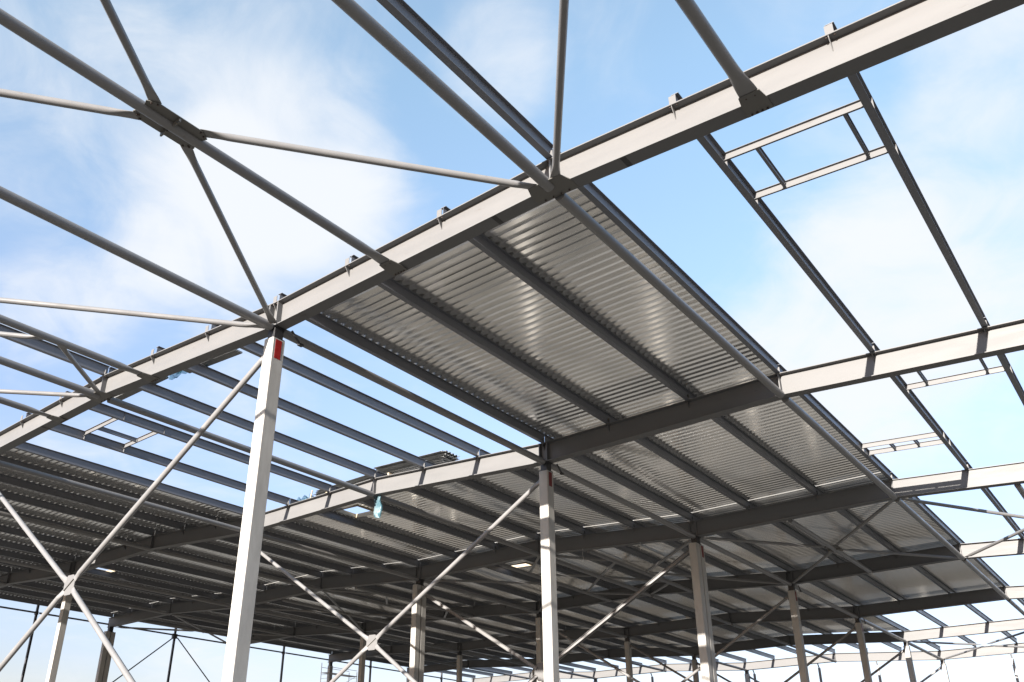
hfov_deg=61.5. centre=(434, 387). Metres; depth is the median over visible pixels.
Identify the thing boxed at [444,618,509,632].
roof purlin
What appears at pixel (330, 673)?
scaffold tower
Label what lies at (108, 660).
concrete column
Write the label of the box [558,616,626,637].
tube strut
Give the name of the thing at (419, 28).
roof purlin
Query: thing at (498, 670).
roof purlin
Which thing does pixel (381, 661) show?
roof purlin
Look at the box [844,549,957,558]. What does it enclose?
bracing tube
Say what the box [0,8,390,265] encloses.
tube strut
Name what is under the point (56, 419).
girder gusset
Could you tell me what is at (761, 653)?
roof purlin
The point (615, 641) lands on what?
roof purlin
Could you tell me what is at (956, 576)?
roof deck
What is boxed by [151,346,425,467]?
roof purlin
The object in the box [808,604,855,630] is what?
roof purlin
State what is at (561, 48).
bracing tube
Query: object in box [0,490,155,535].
roof purlin
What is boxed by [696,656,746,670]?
tube strut
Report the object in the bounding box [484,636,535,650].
roof purlin
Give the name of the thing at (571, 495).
roof purlin
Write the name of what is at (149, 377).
girder gusset
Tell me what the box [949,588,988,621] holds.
roof purlin
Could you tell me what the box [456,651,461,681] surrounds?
concrete column
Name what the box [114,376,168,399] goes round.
sheet bundle
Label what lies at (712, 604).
roof purlin
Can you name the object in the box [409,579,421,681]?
concrete column
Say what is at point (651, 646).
roof deck
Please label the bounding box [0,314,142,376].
tube strut
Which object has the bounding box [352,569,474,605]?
roof purlin
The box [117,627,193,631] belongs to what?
bracing tube
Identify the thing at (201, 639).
facade girt
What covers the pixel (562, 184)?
girder gusset
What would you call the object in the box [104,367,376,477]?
roof purlin
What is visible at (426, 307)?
roof purlin
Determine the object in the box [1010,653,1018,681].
end wall post
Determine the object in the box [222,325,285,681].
concrete column
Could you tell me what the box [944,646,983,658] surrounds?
bracing tube
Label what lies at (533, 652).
roof deck
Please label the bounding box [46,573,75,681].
concrete column
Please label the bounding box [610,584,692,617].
roof purlin
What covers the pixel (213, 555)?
roof deck
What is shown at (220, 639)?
bracing tube
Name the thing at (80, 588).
roof deck
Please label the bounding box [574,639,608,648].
roof purlin
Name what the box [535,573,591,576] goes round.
bracing tube
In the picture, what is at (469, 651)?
roof deck
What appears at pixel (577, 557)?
bracing tube
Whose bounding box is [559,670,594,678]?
tube strut
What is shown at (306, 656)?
facade girt
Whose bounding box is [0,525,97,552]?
roof purlin
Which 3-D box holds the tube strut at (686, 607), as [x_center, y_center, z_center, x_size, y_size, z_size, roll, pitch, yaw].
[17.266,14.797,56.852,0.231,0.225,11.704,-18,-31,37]
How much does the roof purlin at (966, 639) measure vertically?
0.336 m
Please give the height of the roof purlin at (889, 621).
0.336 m
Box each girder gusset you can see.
[46,415,66,422]
[87,391,114,402]
[137,372,159,382]
[379,259,407,275]
[528,174,578,203]
[738,88,773,117]
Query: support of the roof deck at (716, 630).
on the roof purlin at (674, 639)
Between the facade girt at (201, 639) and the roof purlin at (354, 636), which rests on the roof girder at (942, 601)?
the roof purlin at (354, 636)
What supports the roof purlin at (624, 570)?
on the roof girder at (636, 544)
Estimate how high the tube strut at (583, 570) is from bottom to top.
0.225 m
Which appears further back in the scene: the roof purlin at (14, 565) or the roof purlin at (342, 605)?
the roof purlin at (342, 605)
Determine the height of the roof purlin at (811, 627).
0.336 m
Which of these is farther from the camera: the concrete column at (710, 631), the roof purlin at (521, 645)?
the roof purlin at (521, 645)
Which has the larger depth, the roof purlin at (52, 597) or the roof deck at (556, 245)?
the roof purlin at (52, 597)
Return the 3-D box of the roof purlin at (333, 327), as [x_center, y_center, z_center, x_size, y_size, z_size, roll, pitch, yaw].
[-0.077,-0.260,26.716,0.164,0.336,12.636,-18,-31,37]
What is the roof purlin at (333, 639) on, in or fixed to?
on the roof girder at (942, 601)
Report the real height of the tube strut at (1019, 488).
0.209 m
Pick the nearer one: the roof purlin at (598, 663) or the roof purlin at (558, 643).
the roof purlin at (558, 643)
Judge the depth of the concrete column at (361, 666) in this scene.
66.21 m
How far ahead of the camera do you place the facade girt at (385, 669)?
90.93 m
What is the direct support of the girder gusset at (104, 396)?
attached to the roof girder at (886, 34)
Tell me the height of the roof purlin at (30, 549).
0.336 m
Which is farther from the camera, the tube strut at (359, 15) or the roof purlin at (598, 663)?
the roof purlin at (598, 663)
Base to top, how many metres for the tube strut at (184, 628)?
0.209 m
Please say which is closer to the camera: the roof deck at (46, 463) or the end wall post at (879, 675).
the roof deck at (46, 463)
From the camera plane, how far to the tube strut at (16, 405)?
27.85 m
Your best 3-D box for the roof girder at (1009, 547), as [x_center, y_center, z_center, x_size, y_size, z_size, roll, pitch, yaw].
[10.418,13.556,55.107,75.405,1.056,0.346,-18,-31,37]
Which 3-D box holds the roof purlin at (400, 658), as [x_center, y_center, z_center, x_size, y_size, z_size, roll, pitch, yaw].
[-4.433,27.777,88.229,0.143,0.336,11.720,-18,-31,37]
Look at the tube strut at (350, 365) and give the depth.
25.40 m
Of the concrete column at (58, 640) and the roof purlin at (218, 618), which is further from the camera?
the roof purlin at (218, 618)
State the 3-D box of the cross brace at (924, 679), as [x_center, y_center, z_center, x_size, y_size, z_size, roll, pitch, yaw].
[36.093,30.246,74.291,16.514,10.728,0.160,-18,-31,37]
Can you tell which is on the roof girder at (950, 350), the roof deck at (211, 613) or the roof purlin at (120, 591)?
the roof purlin at (120, 591)
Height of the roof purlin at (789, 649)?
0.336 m
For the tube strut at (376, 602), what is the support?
attached to the roof girder at (636, 544)
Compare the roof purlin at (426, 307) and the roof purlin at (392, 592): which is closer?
the roof purlin at (426, 307)
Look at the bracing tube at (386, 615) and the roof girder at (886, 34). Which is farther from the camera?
the bracing tube at (386, 615)
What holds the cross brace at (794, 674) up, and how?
attached to the concrete column at (628, 658)
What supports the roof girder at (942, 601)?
on the concrete column at (628, 658)
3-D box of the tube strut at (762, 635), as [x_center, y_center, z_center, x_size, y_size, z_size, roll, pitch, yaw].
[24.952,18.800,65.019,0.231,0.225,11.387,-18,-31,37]
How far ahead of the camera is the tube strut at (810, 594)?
51.30 m
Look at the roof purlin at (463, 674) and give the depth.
99.21 m
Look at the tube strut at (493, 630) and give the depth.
66.65 m
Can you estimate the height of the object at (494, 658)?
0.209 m
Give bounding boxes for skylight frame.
[83,412,164,451]
[723,97,897,202]
[861,431,950,457]
[905,359,1011,392]
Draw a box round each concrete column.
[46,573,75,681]
[95,627,111,681]
[102,627,115,681]
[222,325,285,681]
[327,662,332,681]
[358,632,366,681]
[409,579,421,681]
[418,579,425,681]
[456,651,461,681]
[536,612,543,681]
[539,461,559,681]
[624,637,632,681]
[688,536,712,681]
[692,655,698,681]
[698,537,717,681]
[745,670,750,681]
[788,584,809,681]
[855,617,871,681]
[903,641,916,681]
[940,659,949,681]
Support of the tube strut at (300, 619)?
attached to the concrete column
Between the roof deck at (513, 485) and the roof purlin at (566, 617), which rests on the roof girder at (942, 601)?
the roof purlin at (566, 617)
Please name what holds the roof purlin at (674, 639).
on the roof girder at (942, 601)
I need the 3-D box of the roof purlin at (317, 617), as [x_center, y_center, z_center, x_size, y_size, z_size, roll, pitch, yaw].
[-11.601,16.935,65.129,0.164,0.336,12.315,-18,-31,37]
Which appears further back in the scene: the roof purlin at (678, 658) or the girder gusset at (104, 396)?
the roof purlin at (678, 658)
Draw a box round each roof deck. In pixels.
[0,448,235,529]
[0,491,155,555]
[0,539,74,567]
[0,569,160,611]
[17,557,228,597]
[79,534,306,589]
[110,598,282,631]
[160,514,399,570]
[171,593,347,622]
[256,571,409,616]
[259,623,379,650]
[293,491,523,559]
[299,619,454,641]
[321,188,768,434]
[321,562,522,603]
[334,644,463,663]
[372,609,523,638]
[396,640,523,658]
[418,536,633,596]
[423,458,675,532]
[449,598,611,626]
[462,629,595,654]
[538,514,776,575]
[540,578,718,622]
[548,368,879,511]
[558,624,678,645]
[561,647,608,662]
[613,643,690,648]
[629,610,778,642]
[651,566,843,607]
[691,472,951,564]
[696,633,786,643]
[730,601,905,633]
[790,539,1002,604]
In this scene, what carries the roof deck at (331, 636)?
on the roof purlin at (299, 647)
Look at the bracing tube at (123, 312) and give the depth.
21.72 m
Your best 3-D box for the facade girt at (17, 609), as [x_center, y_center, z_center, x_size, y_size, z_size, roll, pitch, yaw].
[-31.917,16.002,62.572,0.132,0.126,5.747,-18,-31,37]
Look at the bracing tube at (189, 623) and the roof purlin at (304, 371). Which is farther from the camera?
the bracing tube at (189, 623)
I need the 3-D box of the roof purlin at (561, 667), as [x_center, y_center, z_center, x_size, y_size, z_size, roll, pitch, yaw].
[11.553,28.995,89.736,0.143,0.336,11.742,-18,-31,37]
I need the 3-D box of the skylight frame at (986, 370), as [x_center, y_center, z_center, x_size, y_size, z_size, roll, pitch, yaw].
[15.407,-0.504,25.550,2.900,0.431,1.622,-18,-31,37]
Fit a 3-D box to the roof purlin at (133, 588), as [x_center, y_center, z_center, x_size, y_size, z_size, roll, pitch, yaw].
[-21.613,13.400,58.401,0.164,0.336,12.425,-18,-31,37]
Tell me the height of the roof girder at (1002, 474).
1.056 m
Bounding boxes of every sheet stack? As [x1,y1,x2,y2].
[314,475,371,495]
[374,450,459,474]
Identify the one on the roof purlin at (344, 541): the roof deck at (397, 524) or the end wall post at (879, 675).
the roof deck at (397, 524)
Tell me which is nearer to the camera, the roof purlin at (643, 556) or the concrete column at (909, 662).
the roof purlin at (643, 556)
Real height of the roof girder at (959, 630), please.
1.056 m
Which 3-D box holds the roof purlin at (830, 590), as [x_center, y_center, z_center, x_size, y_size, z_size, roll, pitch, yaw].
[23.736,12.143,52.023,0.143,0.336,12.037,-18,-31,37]
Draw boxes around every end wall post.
[817,663,822,681]
[875,660,881,681]
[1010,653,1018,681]
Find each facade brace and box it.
[113,637,173,681]
[177,638,209,681]
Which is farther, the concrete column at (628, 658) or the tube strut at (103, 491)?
the concrete column at (628, 658)
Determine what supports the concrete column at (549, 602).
on the ground
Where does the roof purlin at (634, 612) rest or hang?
on the roof girder at (1009, 547)
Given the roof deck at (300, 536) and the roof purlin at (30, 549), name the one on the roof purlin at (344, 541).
the roof deck at (300, 536)
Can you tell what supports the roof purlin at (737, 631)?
on the roof girder at (942, 601)
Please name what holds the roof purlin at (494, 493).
on the roof girder at (950, 350)
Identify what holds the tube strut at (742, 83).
attached to the bracing node plate
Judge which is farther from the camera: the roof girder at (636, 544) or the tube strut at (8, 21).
the roof girder at (636, 544)
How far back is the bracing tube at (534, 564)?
46.06 m
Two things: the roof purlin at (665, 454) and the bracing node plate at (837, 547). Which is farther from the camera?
the bracing node plate at (837, 547)
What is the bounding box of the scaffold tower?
[320,662,356,681]
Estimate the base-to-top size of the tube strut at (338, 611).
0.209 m
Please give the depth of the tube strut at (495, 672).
92.44 m
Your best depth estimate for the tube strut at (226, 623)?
67.06 m
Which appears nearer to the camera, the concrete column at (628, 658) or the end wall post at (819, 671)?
the concrete column at (628, 658)
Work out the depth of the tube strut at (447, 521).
39.34 m
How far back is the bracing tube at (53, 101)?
14.99 m
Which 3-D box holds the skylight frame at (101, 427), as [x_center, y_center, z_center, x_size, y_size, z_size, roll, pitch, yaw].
[-11.707,1.701,32.182,2.845,0.428,1.732,-18,-31,37]
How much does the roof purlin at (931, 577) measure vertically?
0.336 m
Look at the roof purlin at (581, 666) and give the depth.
89.71 m
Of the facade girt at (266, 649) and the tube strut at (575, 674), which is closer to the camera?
the facade girt at (266, 649)
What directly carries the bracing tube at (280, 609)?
attached to the tube strut at (300, 619)
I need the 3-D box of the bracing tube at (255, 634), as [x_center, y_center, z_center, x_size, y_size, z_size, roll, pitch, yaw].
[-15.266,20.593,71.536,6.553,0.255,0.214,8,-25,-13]
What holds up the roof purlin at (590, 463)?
on the roof girder at (950, 350)
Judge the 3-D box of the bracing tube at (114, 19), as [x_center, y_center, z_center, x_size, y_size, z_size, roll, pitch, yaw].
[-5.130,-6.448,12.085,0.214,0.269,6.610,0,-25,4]
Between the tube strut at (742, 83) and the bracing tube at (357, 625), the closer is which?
the tube strut at (742, 83)
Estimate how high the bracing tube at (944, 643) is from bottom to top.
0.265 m
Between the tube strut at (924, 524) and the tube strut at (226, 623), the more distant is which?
the tube strut at (226, 623)
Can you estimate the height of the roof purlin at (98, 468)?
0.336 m
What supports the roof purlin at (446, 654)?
on the roof girder at (942, 601)
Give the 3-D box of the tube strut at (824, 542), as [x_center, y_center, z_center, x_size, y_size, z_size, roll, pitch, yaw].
[19.125,7.686,40.890,0.214,0.209,11.660,-18,-31,37]
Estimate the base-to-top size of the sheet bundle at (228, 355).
0.156 m
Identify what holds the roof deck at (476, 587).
on the roof purlin at (462, 576)
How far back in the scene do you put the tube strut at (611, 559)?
45.96 m
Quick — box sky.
[0,0,1023,681]
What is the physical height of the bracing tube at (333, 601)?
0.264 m
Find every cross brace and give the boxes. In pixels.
[0,356,262,681]
[261,480,538,681]
[418,549,689,681]
[542,595,788,681]
[630,626,855,681]
[697,649,903,681]
[749,666,940,681]
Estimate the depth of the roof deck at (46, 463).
39.96 m
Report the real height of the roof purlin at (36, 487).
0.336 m
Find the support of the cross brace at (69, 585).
attached to the concrete column at (235, 668)
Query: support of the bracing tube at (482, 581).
attached to the roof girder at (636, 544)
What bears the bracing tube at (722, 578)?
attached to the roof girder at (1009, 547)
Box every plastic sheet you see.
[169,364,207,379]
[297,493,313,500]
[374,495,381,517]
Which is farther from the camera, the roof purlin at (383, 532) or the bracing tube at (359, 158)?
the roof purlin at (383, 532)
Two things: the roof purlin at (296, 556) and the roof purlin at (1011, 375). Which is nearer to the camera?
the roof purlin at (1011, 375)
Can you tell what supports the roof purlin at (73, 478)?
on the roof girder at (886, 34)
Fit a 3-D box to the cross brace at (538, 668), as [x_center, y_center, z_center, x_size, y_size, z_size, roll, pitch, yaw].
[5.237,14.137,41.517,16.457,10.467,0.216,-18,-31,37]
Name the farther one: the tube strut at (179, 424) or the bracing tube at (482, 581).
the bracing tube at (482, 581)
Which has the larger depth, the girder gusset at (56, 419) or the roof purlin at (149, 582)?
the roof purlin at (149, 582)
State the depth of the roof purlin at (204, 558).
51.54 m
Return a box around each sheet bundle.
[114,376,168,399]
[182,349,242,372]
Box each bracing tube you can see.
[0,88,139,119]
[0,297,264,328]
[0,331,42,339]
[0,389,86,396]
[57,345,99,391]
[100,0,161,103]
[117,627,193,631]
[175,616,201,629]
[180,145,276,323]
[200,129,536,188]
[210,634,226,643]
[214,631,283,635]
[254,607,331,612]
[324,592,343,611]
[347,615,363,631]
[352,613,436,618]
[391,605,437,609]
[426,579,541,584]
[528,556,539,572]
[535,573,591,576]
[550,0,568,177]
[556,555,607,560]
[586,578,599,591]
[600,563,615,575]
[604,576,661,581]
[645,539,690,571]
[647,572,783,583]
[650,584,668,593]
[701,537,824,547]
[791,551,832,582]
[835,500,893,544]
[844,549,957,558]
[901,498,1023,518]
[909,641,981,644]
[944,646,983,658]
[965,528,1023,556]
[988,631,1023,643]
[990,645,1023,647]
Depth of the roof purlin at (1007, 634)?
66.34 m
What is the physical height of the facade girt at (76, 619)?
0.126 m
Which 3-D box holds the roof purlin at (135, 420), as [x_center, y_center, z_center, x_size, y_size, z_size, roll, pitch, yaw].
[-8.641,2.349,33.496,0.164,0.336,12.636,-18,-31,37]
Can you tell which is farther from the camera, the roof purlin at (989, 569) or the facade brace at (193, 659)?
the facade brace at (193, 659)
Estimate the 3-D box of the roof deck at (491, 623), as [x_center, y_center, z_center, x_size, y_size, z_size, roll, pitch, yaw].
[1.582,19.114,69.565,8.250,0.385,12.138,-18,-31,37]
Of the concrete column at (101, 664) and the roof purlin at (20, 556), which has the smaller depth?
the roof purlin at (20, 556)
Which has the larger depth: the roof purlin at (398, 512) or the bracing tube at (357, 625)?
the bracing tube at (357, 625)
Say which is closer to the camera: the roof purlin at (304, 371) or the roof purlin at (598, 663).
the roof purlin at (304, 371)
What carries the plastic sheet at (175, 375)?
on the sheet bundle at (228, 355)
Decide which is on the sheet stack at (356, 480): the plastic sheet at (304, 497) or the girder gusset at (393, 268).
the plastic sheet at (304, 497)
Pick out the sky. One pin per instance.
(298, 72)
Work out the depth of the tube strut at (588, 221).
20.18 m
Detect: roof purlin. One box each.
[0,324,109,375]
[0,455,216,520]
[0,474,184,529]
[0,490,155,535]
[0,508,126,540]
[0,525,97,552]
[0,540,74,560]
[0,549,49,564]
[0,558,30,568]
[0,565,11,572]
[0,586,131,612]
[0,594,113,616]
[9,568,172,603]
[14,442,243,514]
[19,582,151,607]
[20,413,289,504]
[29,564,193,600]
[54,560,216,598]
[59,391,330,491]
[73,556,232,594]
[102,549,266,590]
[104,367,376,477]
[112,613,220,633]
[127,539,291,580]
[130,609,253,632]
[150,604,273,630]
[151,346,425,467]
[152,530,323,577]
[171,599,294,626]
[182,524,352,573]
[194,597,317,625]
[205,324,480,456]
[215,594,339,623]
[217,517,385,567]
[254,631,350,651]
[261,640,331,653]
[265,586,389,617]
[267,600,363,622]
[273,293,545,442]
[274,627,359,646]
[279,522,419,566]
[288,498,457,557]
[295,623,391,644]
[298,580,411,608]
[321,573,444,605]
[322,622,409,643]
[329,485,496,549]
[332,651,409,666]
[340,620,435,643]
[345,255,609,423]
[351,648,427,664]
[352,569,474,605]
[364,619,459,642]
[374,471,539,539]
[377,0,552,158]
[384,565,505,601]
[390,614,483,638]
[392,642,467,659]
[403,653,447,662]
[419,561,538,601]
[423,460,585,534]
[428,662,493,675]
[436,640,511,658]
[437,206,688,399]
[438,670,475,677]
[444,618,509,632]
[445,604,535,630]
[448,659,512,673]
[453,652,489,659]
[456,553,573,595]
[460,639,533,658]
[468,657,531,671]
[474,602,564,629]
[478,449,634,527]
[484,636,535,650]
[496,544,610,588]
[506,599,595,625]
[510,631,582,649]
[512,656,573,671]
[534,655,595,670]
[537,535,649,578]
[539,597,625,626]
[543,435,693,520]
[550,149,779,373]
[559,652,618,667]
[565,626,634,647]
[574,591,659,622]
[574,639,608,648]
[584,528,691,578]
[600,626,662,645]
[608,415,749,508]
[608,646,666,663]
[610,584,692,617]
[626,623,692,646]
[634,522,736,575]
[635,645,691,662]
[650,577,729,612]
[659,618,722,642]
[668,92,874,351]
[687,391,817,494]
[691,574,767,610]
[692,514,788,570]
[693,613,754,639]
[693,643,745,661]
[723,639,774,658]
[729,608,788,635]
[736,570,808,608]
[748,502,838,562]
[755,635,795,653]
[767,606,823,633]
[777,364,891,479]
[788,565,855,605]
[788,631,835,652]
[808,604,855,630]
[816,488,896,551]
[823,630,867,651]
[824,22,987,326]
[837,557,898,599]
[854,601,902,630]
[863,629,901,651]
[869,343,968,468]
[890,472,960,543]
[895,548,949,593]
[898,595,942,626]
[903,627,940,650]
[942,622,975,646]
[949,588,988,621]
[958,537,1004,585]
[964,462,1023,537]
[981,317,1023,405]
[987,617,1016,642]
[1003,581,1023,605]
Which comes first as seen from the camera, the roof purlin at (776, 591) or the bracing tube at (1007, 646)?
the roof purlin at (776, 591)
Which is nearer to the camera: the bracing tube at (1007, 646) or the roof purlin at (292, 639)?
the bracing tube at (1007, 646)
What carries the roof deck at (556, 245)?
on the roof purlin at (333, 327)
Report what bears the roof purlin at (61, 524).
on the roof girder at (886, 34)
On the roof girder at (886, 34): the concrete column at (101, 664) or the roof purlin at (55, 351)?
the roof purlin at (55, 351)
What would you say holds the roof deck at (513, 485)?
on the roof purlin at (494, 493)
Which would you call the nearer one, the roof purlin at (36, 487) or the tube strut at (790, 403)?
the tube strut at (790, 403)
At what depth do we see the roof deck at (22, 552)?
51.81 m
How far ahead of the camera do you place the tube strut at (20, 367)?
25.91 m
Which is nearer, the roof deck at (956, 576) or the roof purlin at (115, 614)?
the roof deck at (956, 576)
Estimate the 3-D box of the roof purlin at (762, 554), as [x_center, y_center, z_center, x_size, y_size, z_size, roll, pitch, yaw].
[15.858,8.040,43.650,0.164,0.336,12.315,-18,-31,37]
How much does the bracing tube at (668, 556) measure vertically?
0.321 m
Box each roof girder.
[0,0,1023,454]
[0,318,1023,587]
[108,462,1023,626]
[113,482,1023,626]
[250,538,1023,643]
[328,585,1023,661]
[407,618,1023,672]
[471,642,1023,681]
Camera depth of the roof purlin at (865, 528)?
41.09 m
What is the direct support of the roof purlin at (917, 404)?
on the roof girder at (950, 350)
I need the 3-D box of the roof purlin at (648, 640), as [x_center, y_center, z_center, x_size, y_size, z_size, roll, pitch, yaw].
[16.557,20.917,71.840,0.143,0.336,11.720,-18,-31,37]
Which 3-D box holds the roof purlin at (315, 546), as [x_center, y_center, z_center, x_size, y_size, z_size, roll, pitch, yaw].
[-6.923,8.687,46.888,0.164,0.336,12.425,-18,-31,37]
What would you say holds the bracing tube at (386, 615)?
attached to the tube strut at (376, 602)
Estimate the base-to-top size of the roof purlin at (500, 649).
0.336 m
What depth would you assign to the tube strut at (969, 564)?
46.03 m
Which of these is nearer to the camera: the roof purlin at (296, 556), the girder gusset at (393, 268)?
the girder gusset at (393, 268)
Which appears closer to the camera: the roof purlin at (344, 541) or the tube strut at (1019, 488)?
the tube strut at (1019, 488)
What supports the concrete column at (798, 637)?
on the ground
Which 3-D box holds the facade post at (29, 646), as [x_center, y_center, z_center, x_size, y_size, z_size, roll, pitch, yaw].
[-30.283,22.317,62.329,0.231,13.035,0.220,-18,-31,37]
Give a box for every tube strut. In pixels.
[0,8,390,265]
[0,186,273,330]
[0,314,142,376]
[0,356,99,398]
[0,397,49,416]
[0,460,240,531]
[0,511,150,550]
[0,558,70,574]
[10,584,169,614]
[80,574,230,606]
[107,397,373,496]
[142,620,260,641]
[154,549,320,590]
[172,614,293,636]
[254,609,360,631]
[263,534,418,580]
[281,599,400,626]
[283,329,545,464]
[295,636,390,653]
[323,590,443,619]
[331,0,553,191]
[355,587,472,617]
[366,632,458,651]
[380,496,539,555]
[392,654,467,667]
[424,580,538,613]
[445,619,535,641]
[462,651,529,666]
[469,668,530,679]
[500,564,611,601]
[540,556,650,595]
[551,463,695,538]
[555,193,784,397]
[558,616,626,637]
[558,644,608,658]
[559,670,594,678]
[587,550,692,592]
[609,658,666,671]
[630,637,693,656]
[651,595,730,624]
[675,0,757,99]
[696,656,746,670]
[700,538,791,585]
[731,624,790,645]
[782,398,896,499]
[788,519,871,573]
[790,645,836,662]
[795,585,857,618]
[860,618,906,642]
[894,499,964,559]
[908,642,942,660]
[962,559,1008,599]
[1006,599,1023,615]
[1014,484,1023,498]
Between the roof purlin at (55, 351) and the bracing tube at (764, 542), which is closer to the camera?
the roof purlin at (55, 351)
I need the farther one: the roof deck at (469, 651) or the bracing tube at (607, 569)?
the roof deck at (469, 651)
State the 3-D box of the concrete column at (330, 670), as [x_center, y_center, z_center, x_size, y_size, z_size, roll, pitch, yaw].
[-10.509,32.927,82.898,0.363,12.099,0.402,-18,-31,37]
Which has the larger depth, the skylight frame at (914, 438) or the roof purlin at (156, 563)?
the roof purlin at (156, 563)
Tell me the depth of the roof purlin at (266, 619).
70.34 m
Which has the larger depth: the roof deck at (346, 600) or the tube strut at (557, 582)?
the roof deck at (346, 600)
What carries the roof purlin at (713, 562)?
on the roof girder at (636, 544)
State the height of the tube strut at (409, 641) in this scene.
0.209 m
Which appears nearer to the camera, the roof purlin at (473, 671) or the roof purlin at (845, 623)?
the roof purlin at (845, 623)
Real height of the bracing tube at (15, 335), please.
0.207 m
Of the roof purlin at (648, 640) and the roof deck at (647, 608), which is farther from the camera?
the roof purlin at (648, 640)
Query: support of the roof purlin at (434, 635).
on the roof girder at (942, 601)
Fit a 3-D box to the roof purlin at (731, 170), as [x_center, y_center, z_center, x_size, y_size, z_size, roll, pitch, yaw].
[8.473,-3.265,20.144,0.164,0.336,12.636,-18,-31,37]
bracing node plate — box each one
[133,100,206,148]
[824,545,843,551]
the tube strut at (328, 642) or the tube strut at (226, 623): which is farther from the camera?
the tube strut at (328, 642)
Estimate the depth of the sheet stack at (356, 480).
38.78 m
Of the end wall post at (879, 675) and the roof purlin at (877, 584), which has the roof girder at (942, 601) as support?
the roof purlin at (877, 584)
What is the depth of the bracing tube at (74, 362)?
25.17 m
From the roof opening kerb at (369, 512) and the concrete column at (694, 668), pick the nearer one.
the roof opening kerb at (369, 512)
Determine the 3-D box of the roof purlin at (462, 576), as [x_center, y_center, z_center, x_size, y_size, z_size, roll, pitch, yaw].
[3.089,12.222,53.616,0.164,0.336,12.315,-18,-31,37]
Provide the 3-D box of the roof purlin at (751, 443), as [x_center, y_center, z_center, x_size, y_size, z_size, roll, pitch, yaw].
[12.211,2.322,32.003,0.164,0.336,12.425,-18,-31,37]
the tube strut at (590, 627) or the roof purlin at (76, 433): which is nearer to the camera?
the roof purlin at (76, 433)
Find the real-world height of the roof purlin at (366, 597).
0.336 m
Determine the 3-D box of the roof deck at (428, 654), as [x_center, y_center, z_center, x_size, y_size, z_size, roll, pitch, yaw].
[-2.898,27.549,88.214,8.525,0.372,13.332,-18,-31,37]
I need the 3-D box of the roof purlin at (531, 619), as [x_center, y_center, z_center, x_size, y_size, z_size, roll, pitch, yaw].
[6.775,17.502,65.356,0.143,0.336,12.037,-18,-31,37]
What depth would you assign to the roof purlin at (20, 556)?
51.27 m
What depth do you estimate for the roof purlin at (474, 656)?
85.62 m
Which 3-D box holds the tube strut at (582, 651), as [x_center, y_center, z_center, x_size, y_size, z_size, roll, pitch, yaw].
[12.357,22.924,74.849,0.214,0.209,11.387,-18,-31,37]
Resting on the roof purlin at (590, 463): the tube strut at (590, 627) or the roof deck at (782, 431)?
the roof deck at (782, 431)
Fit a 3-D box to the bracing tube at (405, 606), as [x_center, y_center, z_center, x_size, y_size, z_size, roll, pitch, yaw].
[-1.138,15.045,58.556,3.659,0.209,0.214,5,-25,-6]
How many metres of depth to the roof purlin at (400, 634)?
74.34 m
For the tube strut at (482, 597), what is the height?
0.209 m
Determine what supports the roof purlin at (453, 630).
on the roof girder at (1009, 547)
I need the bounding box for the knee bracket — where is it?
[291,330,303,346]
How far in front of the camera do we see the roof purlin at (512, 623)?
68.34 m
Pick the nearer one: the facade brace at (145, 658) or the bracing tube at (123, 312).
the bracing tube at (123, 312)
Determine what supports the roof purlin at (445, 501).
on the roof girder at (950, 350)
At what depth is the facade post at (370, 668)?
89.44 m
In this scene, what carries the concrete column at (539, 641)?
on the ground
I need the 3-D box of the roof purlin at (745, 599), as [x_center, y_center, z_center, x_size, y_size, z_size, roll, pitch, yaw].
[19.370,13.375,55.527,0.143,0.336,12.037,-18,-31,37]
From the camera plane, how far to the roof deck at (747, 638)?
72.07 m
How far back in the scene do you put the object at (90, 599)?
59.88 m
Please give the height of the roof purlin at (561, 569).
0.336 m
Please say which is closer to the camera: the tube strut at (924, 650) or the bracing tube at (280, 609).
the bracing tube at (280, 609)
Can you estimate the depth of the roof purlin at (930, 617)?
59.93 m
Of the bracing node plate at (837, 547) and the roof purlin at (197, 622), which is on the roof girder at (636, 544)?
the roof purlin at (197, 622)
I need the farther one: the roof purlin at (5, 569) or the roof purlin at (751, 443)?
the roof purlin at (5, 569)
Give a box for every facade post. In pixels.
[20,605,39,681]
[167,628,177,681]
[280,646,284,681]
[369,661,371,681]
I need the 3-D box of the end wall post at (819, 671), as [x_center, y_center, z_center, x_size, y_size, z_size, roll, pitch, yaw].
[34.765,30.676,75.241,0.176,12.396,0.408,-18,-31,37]
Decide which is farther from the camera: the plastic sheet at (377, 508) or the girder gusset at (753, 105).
the plastic sheet at (377, 508)
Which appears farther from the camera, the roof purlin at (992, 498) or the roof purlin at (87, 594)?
the roof purlin at (87, 594)
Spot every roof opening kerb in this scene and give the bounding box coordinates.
[336,504,373,517]
[510,562,531,567]
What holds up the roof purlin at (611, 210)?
on the roof girder at (886, 34)
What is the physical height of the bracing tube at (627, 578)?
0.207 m
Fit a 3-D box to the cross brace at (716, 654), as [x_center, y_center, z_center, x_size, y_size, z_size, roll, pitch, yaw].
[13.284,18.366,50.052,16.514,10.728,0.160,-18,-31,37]
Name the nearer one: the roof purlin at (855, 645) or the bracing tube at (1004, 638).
the bracing tube at (1004, 638)
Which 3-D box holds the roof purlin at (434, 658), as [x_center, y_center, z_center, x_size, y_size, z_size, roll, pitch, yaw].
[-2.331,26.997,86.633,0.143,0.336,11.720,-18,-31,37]
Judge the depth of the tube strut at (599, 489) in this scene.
34.33 m
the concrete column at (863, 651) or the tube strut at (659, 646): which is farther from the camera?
the tube strut at (659, 646)
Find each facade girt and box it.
[0,606,35,612]
[39,612,108,624]
[117,626,174,635]
[177,635,225,643]
[250,646,283,652]
[285,652,328,660]
[372,666,399,671]

